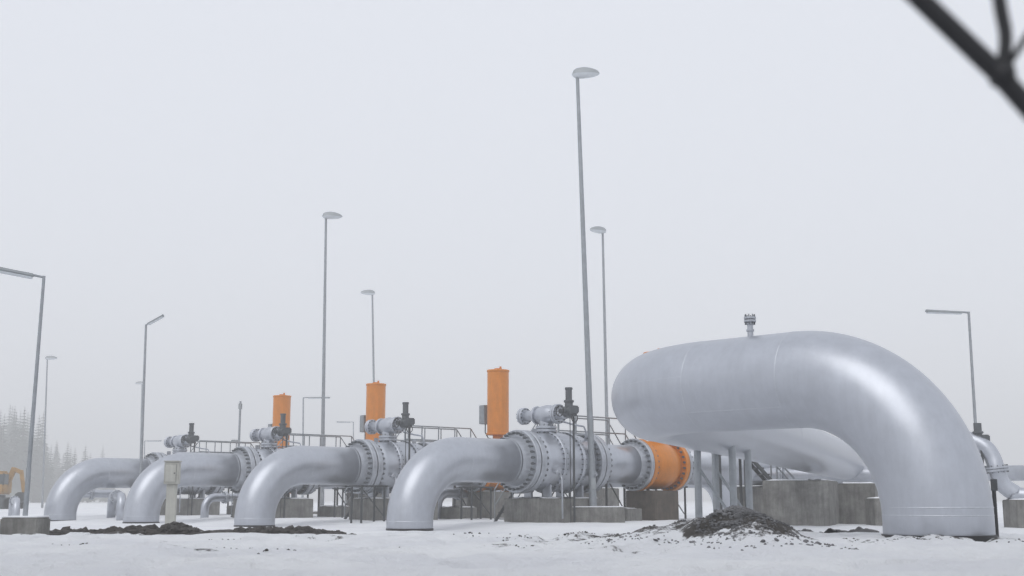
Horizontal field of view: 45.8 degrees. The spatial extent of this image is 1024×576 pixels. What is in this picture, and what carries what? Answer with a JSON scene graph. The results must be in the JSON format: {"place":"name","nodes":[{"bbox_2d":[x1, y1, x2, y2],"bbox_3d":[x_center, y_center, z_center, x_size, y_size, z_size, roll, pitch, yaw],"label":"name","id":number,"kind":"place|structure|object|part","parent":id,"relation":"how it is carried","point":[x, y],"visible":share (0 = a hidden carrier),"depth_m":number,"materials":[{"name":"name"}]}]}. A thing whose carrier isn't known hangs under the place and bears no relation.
{"place":"outdoors","nodes":[
{"label":"outdoors","id":0,"kind":"place"},
{"bbox_2d":[0,500,1023,575],"bbox_3d":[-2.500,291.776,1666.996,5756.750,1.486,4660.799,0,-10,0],"label":"snow ground","id":1,"kind":"structure","parent":0,"point":[370,548],"depth_m":11.62,"materials":[{"name":"white snow"}]},
{"bbox_2d":[0,467,24,508],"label":"excavator","id":2,"kind":"object","parent":1,"relation":"on","point":[6,478],"visible":0.67,"depth_m":98.42,"materials":[{"name":"metal"}]},
{"bbox_2d":[0,474,8,484],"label":"cab windows","id":3,"kind":"structure","parent":2,"relation":"in","point":[4,478],"depth_m":97.64,"materials":[{"name":"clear glass"}]},
{"bbox_2d":[8,496,19,515],"bbox_3d":[-21.700,9.648,52.879,0.450,1.175,4.147,4,-11,-24],"label":"bypass pipe","id":4,"kind":"object","parent":1,"relation":"on","point":[14,506],"visible":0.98,"depth_m":51.30,"materials":[{"name":"metal"}]},
{"bbox_2d":[0,516,49,534],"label":"concrete footing","id":5,"kind":"object","parent":1,"relation":"on","point":[10,525],"visible":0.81,"depth_m":24.16,"materials":[{"name":"grey concrete"}]},
{"bbox_2d":[0,267,45,515],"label":"area light pole","id":6,"kind":"object","parent":5,"relation":"on","point":[16,273],"visible":0.85,"depth_m":25.01,"materials":[{"name":"metal"}]},
{"bbox_2d":[41,356,57,507],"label":"street lamp","id":7,"kind":"object","parent":1,"relation":"on","point":[47,358],"visible":0.96,"depth_m":111.33,"materials":[{"name":"metal"}]},
{"bbox_2d":[0,405,115,502],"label":"conifer trees","id":8,"kind":"object","parent":1,"relation":"on","point":[14,442],"visible":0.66,"depth_m":315.13,"materials":[{"name":"grey plant"}]},
{"bbox_2d":[83,489,116,510],"bbox_3d":[-20.750,10.642,59.811,3.145,1.600,0.600,6,-12,-33],"label":"bypass pipe","id":9,"kind":"object","parent":1,"relation":"on","point":[92,494],"visible":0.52,"depth_m":59.92,"materials":[{"name":"metal"}]},
{"bbox_2d":[107,490,125,520],"bbox_3d":[-18.100,9.968,55.513,0.600,1.450,4.967,4,-11,-23],"label":"bypass pipe","id":10,"kind":"object","parent":1,"relation":"on","point":[118,497],"visible":0.98,"depth_m":54.30,"materials":[{"name":"metal"}]},
{"bbox_2d":[135,381,142,438],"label":"street lamp","id":11,"kind":"object","parent":1,"relation":"on","point":[140,383],"visible":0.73,"depth_m":144.90,"materials":[{"name":"metal"}]},
{"bbox_2d":[139,314,163,474],"bbox_3d":[-16.494,5.917,55.195,0.266,9.363,1.753,8,-12,-37],"label":"area light pole","id":12,"kind":"object","parent":1,"relation":"on","point":[143,395],"visible":0.67,"depth_m":55.83,"materials":[{"name":"metal"}]},
{"bbox_2d":[144,440,161,456],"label":"area light pole","id":13,"kind":"object","parent":1,"relation":"on","point":[150,441],"visible":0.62,"depth_m":129.06,"materials":[{"name":"metal"}]},
{"bbox_2d":[164,461,181,523],"bbox_3d":[-8.571,5.318,30.513,0.410,1.925,0.325,1,-10,-6],"label":"utility cabinet","id":14,"kind":"object","parent":1,"relation":"on","point":[172,473],"visible":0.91,"depth_m":30.48,"materials":[{"name":"plastic"}]},
{"bbox_3d":[-8.582,4.652,30.492,0.270,0.440,0.012,1,-10,-6],"label":"door","id":15,"kind":"part","parent":14,"relation":"part of","materials":[{"name":"plastic"}]},
{"bbox_2d":[160,498,219,514],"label":"concrete plinth","id":16,"kind":"structure","parent":1,"relation":"on","point":[185,506],"depth_m":58.60,"materials":[{"name":"grey concrete"}]},
{"bbox_2d":[144,423,225,514],"bbox_3d":[-16.043,8.977,59.477,4.120,4.575,2.566,9,-13,-42],"label":"pipeline ball valve","id":17,"kind":"object","parent":16,"relation":"on","point":[180,443],"visible":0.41,"depth_m":59.00,"materials":[{"name":"silver metal"}]},
{"bbox_2d":[200,491,237,517],"bbox_3d":[-12.900,9.818,54.422,2.340,1.370,0.540,10,-14,-44],"label":"bypass pipe","id":18,"kind":"object","parent":1,"relation":"on","point":[224,497],"visible":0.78,"depth_m":53.96,"materials":[{"name":"metal"}]},
{"bbox_2d":[189,440,260,513],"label":"access platform","id":19,"kind":"structure","parent":1,"relation":"on","point":[221,442],"depth_m":62.50,"materials":[{"name":"metal"}]},
{"bbox_2d":[226,505,232,513],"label":"concrete plinth","id":20,"kind":"structure","parent":1,"relation":"on","point":[228,509],"depth_m":61.40,"materials":[{"name":"grey concrete"}]},
{"bbox_2d":[231,401,241,446],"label":"camera mast","id":21,"kind":"object","parent":1,"relation":"on","point":[239,408],"visible":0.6,"depth_m":69.65,"materials":[{"name":"metal"}]},
{"bbox_2d":[232,498,312,517],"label":"concrete plinth","id":22,"kind":"structure","parent":1,"relation":"on","point":[298,507],"depth_m":52.47,"materials":[{"name":"grey concrete"}]},
{"bbox_2d":[228,413,319,517],"bbox_3d":[-10.373,7.879,52.969,4.120,4.650,2.566,9,-13,-42],"label":"pipeline ball valve","id":23,"kind":"object","parent":22,"relation":"on","point":[251,458],"visible":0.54,"depth_m":52.29,"materials":[{"name":"silver metal"}]},
{"bbox_2d":[44,458,502,520],"bbox_3d":[-10.629,11.037,64.245,28.390,3.546,1.423,9,-13,-42],"label":"gas pipeline","id":24,"kind":"object","parent":1,"relation":"on","point":[73,486],"visible":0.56,"depth_m":55.53,"materials":[{"name":"metal"}]},
{"bbox_2d":[122,452,458,523],"bbox_3d":[-4.959,9.902,57.743,28.390,3.546,1.423,9,-13,-42],"label":"gas pipeline","id":25,"kind":"object","parent":1,"relation":"on","point":[146,497],"visible":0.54,"depth_m":49.36,"materials":[{"name":"metal"}]},
{"bbox_2d":[231,433,353,516],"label":"access platform","id":26,"kind":"structure","parent":1,"relation":"on","point":[315,435],"depth_m":56.13,"materials":[{"name":"metal"}]},
{"bbox_2d":[301,397,329,497],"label":"area light pole","id":27,"kind":"object","parent":1,"relation":"on","point":[302,496],"visible":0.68,"depth_m":94.65,"materials":[{"name":"metal"}]},
{"bbox_2d":[313,212,342,513],"bbox_3d":[-9.654,4.040,62.943,1.900,16.374,1.200,0,-10,0],"label":"street lamp","id":28,"kind":"object","parent":1,"relation":"on","point":[329,215],"visible":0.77,"depth_m":63.01,"materials":[{"name":"metal"}]},
{"bbox_2d":[318,505,348,516],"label":"concrete plinth","id":29,"kind":"structure","parent":1,"relation":"on","point":[325,510],"depth_m":54.46,"materials":[{"name":"grey concrete"}]},
{"bbox_2d":[332,488,353,517],"bbox_3d":[-7.228,9.510,53.457,1.200,1.374,0.750,9,-13,-42],"label":"steel stand","id":30,"kind":"object","parent":1,"relation":"on","point":[343,492],"visible":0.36,"depth_m":53.10,"materials":[{"name":"grey metal"}]},
{"bbox_2d":[336,421,353,440],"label":"area light pole","id":31,"kind":"object","parent":1,"relation":"on","point":[347,422],"visible":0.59,"depth_m":129.40,"materials":[{"name":"metal"}]},
{"bbox_2d":[346,493,381,506],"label":"concrete plinth","id":32,"kind":"structure","parent":1,"relation":"on","point":[356,496],"depth_m":55.71,"materials":[{"name":"grey concrete"}]},
{"bbox_2d":[341,381,385,492],"bbox_3d":[-6.645,6.924,56.714,2.780,5.240,1.910,9,-13,-42],"label":"orange shutoff valve","id":33,"kind":"object","parent":32,"relation":"on","point":[375,399],"visible":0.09,"depth_m":56.81,"materials":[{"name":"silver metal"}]},
{"bbox_2d":[360,290,374,381],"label":"street lamp","id":34,"kind":"object","parent":1,"relation":"on","point":[369,292],"visible":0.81,"depth_m":86.76,"materials":[{"name":"metal"}]},
{"bbox_2d":[349,485,387,522],"bbox_3d":[-5.149,7.774,43.364,1.200,1.425,0.750,9,-13,-42],"label":"steel stand","id":35,"kind":"object","parent":1,"relation":"on","point":[373,501],"visible":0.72,"depth_m":43.25,"materials":[{"name":"grey metal"}]},
{"bbox_2d":[349,497,437,520],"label":"concrete plinth","id":36,"kind":"structure","parent":1,"relation":"on","point":[367,513],"depth_m":45.38,"materials":[{"name":"grey concrete"}]},
{"bbox_2d":[345,402,431,498],"bbox_3d":[-4.543,6.806,46.863,4.120,4.635,2.566,9,-13,-42],"label":"pipeline ball valve","id":37,"kind":"object","parent":36,"relation":"on","point":[385,459],"visible":0.66,"depth_m":45.86,"materials":[{"name":"silver metal"}]},
{"bbox_2d":[344,425,501,518],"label":"access platform","id":38,"kind":"structure","parent":1,"relation":"on","point":[420,440],"depth_m":49.99,"materials":[{"name":"metal"}]},
{"bbox_2d":[438,487,468,518],"bbox_3d":[-2.200,8.919,49.707,2.485,1.520,0.540,9,-13,-40],"label":"bypass pipe","id":39,"kind":"object","parent":1,"relation":"on","point":[451,493],"visible":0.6,"depth_m":49.33,"materials":[{"name":"metal"}]},
{"bbox_2d":[441,506,476,518],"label":"concrete plinth","id":40,"kind":"structure","parent":1,"relation":"on","point":[451,512],"depth_m":48.32,"materials":[{"name":"grey concrete"}]},
{"bbox_2d":[452,488,488,506],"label":"concrete plinth","id":41,"kind":"structure","parent":1,"relation":"on","point":[458,502],"depth_m":60.19,"materials":[{"name":"grey concrete"}]},
{"bbox_2d":[459,486,493,519],"bbox_3d":[-1.398,8.445,47.349,1.200,1.378,0.750,9,-13,-42],"label":"steel stand","id":42,"kind":"object","parent":1,"relation":"on","point":[472,492],"visible":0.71,"depth_m":47.24,"materials":[{"name":"grey metal"}]},
{"bbox_2d":[234,446,729,526],"bbox_3d":[0.871,8.836,51.636,28.390,3.546,1.423,9,-13,-42],"label":"gas pipeline","id":43,"kind":"object","parent":1,"relation":"on","point":[271,479],"visible":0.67,"depth_m":43.08,"materials":[{"name":"metal"}]},
{"bbox_2d":[468,491,511,517],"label":"concrete plinth","id":44,"kind":"structure","parent":1,"relation":"on","point":[486,502],"depth_m":49.24,"materials":[{"name":"grey concrete"}]},
{"bbox_2d":[464,366,509,491],"bbox_3d":[-0.815,5.858,50.606,2.780,5.240,1.910,9,-13,-42],"label":"orange shutoff valve","id":45,"kind":"object","parent":44,"relation":"on","point":[494,414],"visible":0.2,"depth_m":50.62,"materials":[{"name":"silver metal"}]},
{"bbox_2d":[49,521,1023,553],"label":"earth clods","id":46,"kind":"object","parent":1,"relation":"on","point":[174,528],"visible":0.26,"depth_m":25.95,"materials":[{"name":"black soil"}]},
{"bbox_2d":[504,497,602,522],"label":"concrete plinth","id":47,"kind":"structure","parent":1,"relation":"on","point":[537,510],"depth_m":39.45,"materials":[{"name":"grey concrete"}]},
{"bbox_2d":[500,387,612,522],"bbox_3d":[1.397,5.729,40.757,4.120,4.612,2.566,9,-13,-42],"label":"pipeline ball valve","id":48,"kind":"object","parent":47,"relation":"on","point":[554,461],"visible":0.91,"depth_m":39.98,"materials":[{"name":"silver metal"}]},
{"bbox_2d":[494,415,656,520],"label":"access platform","id":49,"kind":"structure","parent":1,"relation":"on","point":[606,486],"depth_m":44.23,"materials":[{"name":"metal"}]},
{"bbox_2d":[386,437,775,530],"bbox_3d":[6.824,7.768,45.513,28.390,3.546,1.423,9,-13,-42],"label":"gas pipeline","id":50,"kind":"object","parent":1,"relation":"on","point":[429,474],"visible":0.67,"depth_m":37.30,"materials":[{"name":"metal"}]},
{"bbox_2d":[571,67,624,522],"bbox_3d":[2.707,0.129,41.699,2.000,16.074,1.200,0,-10,0],"label":"street lamp","id":51,"kind":"object","parent":1,"relation":"on","point":[592,512],"visible":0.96,"depth_m":40.98,"materials":[{"name":"metal"}]},
{"bbox_2d":[590,226,609,487],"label":"street lamp","id":52,"kind":"object","parent":1,"relation":"on","point":[599,229],"visible":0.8,"depth_m":66.57,"materials":[{"name":"metal"}]},
{"bbox_2d":[584,487,618,505],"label":"concrete plinth","id":53,"kind":"structure","parent":1,"relation":"on","point":[612,499],"depth_m":53.66,"materials":[{"name":"grey concrete"}]},
{"bbox_2d":[624,507,641,520],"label":"concrete plinth","id":54,"kind":"structure","parent":1,"relation":"on","point":[633,514],"depth_m":42.05,"materials":[{"name":"grey concrete"}]},
{"bbox_2d":[626,490,678,520],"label":"concrete plinth","id":55,"kind":"structure","parent":1,"relation":"on","point":[654,505],"depth_m":43.20,"materials":[{"name":"grey concrete"}]},
{"bbox_2d":[620,348,693,490],"bbox_3d":[5.125,4.792,44.499,2.780,5.240,1.910,9,-13,-42],"label":"joint","id":56,"kind":"object","parent":55,"relation":"on","point":[667,467],"visible":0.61,"depth_m":43.51,"materials":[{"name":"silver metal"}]},
{"bbox_2d":[679,486,687,518],"bbox_3d":[6.072,8.274,46.417,1.200,1.360,0.750,9,-13,-42],"label":"steel stand","id":57,"kind":"object","parent":1,"relation":"on","point":[684,512],"visible":0.15,"depth_m":46.50,"materials":[{"name":"grey metal"}]},
{"bbox_2d":[694,445,752,517],"bbox_3d":[4.471,4.405,25.524,1.020,2.342,2.000,-4,-11,21],"label":"pipe trestle","id":58,"kind":"object","parent":1,"relation":"on","point":[714,485],"visible":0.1,"depth_m":24.93,"materials":[{"name":"metal"}]},
{"bbox_2d":[580,505,878,548],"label":"gravel","id":59,"kind":"structure","parent":1,"relation":"on","point":[739,513],"depth_m":12.75,"materials":[{"name":"stone"}]},
{"bbox_2d":[737,486,763,513],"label":"concrete plinth","id":60,"kind":"structure","parent":1,"relation":"on","point":[758,498],"depth_m":47.65,"materials":[{"name":"grey concrete"}]},
{"bbox_2d":[711,453,794,508],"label":"steel stairs","id":61,"kind":"structure","parent":1,"relation":"on","point":[760,471],"depth_m":40.57,"materials":[{"name":"grey metal"}]},
{"bbox_2d":[762,479,839,525],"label":"concrete plinth","id":62,"kind":"structure","parent":1,"relation":"on","point":[802,502],"depth_m":35.55,"materials":[{"name":"grey concrete"}]},
{"bbox_2d":[752,465,1023,481],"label":"header pipe","id":63,"kind":"object","parent":62,"relation":"on","point":[1015,473],"visible":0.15,"depth_m":46.10,"materials":[{"name":"metal"}]},
{"bbox_2d":[611,314,997,541],"bbox_3d":[8.435,5.750,34.867,5.615,4.860,39.805,-3,-10,14],"label":"gas pipeline loop","id":64,"kind":"object","parent":1,"relation":"on","point":[895,423],"visible":0.92,"depth_m":16.86,"materials":[{"name":"silver metal"}]},
{"bbox_2d":[798,527,878,532],"bbox_3d":[6.057,4.492,21.913,1.975,0.366,1.574,0,-10,0],"label":"dirt pile","id":65,"kind":"object","parent":1,"relation":"on","point":[857,529],"visible":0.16,"depth_m":21.78,"materials":[{"name":"black soil"}]},
{"bbox_2d":[838,482,877,523],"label":"concrete plinth","id":66,"kind":"structure","parent":1,"relation":"on","point":[853,496],"depth_m":37.50,"materials":[{"name":"grey concrete"}]},
{"bbox_2d":[865,497,881,525],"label":"concrete plinth","id":67,"kind":"structure","parent":1,"relation":"on","point":[873,513],"depth_m":35.24,"materials":[{"name":"grey concrete"}]},
{"bbox_2d":[925,309,976,422],"bbox_3d":[16.296,4.769,44.678,1.795,8.008,0.170,2,-10,-11],"label":"area light pole","id":68,"kind":"object","parent":1,"relation":"on","point":[927,311],"visible":0.66,"depth_m":45.19,"materials":[{"name":"metal"}]},
{"bbox_2d":[990,479,998,536],"bbox_3d":[6.620,3.162,16.603,0.090,1.080,0.058,0,-10,0],"label":"marker stake","id":69,"kind":"object","parent":1,"relation":"on","point":[994,486],"visible":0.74,"depth_m":16.63,"materials":[{"name":"metal"}]},
{"bbox_2d":[1002,498,1023,527],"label":"concrete plinth","id":70,"kind":"structure","parent":1,"relation":"on","point":[1013,513],"depth_m":33.39,"materials":[{"name":"grey concrete"}]},
{"bbox_2d":[970,432,1023,498],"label":"swan neck pipe","id":71,"kind":"object","parent":70,"relation":"on","point":[998,470],"visible":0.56,"depth_m":33.85,"materials":[{"name":"metal"}]},
{"bbox_2d":[972,423,989,462],"bbox_3d":[13.225,5.392,34.238,0.650,3.150,0.390,0,-10,0],"label":"valve motor","id":72,"kind":"object","parent":71,"relation":"on","point":[977,428],"visible":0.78,"depth_m":34.40,"materials":[{"name":"metal"}]},
{"bbox_2d":[0,0,1023,499],"label":"sky","id":73,"kind":"structure","parent":0,"point":[837,166],"materials":[{"name":"white"}]},
{"bbox_2d":[906,0,1023,118],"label":"branch","id":74,"kind":"object","parent":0,"point":[998,71],"visible":1,"depth_m":0.99,"materials":[{"name":"black wood"}]},
{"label":"concrete plinth","id":75,"kind":"object","parent":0,"visible":0},
{"bbox_2d":[268,393,290,493],"bbox_3d":[-12.315,8.059,63.216,2.780,5.240,1.910,9,-13,-42],"label":"orange shutoff valve","id":76,"kind":"object","parent":75,"relation":"on","point":[281,403],"visible":0.09,"depth_m":63.34,"materials":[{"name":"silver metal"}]}
]}

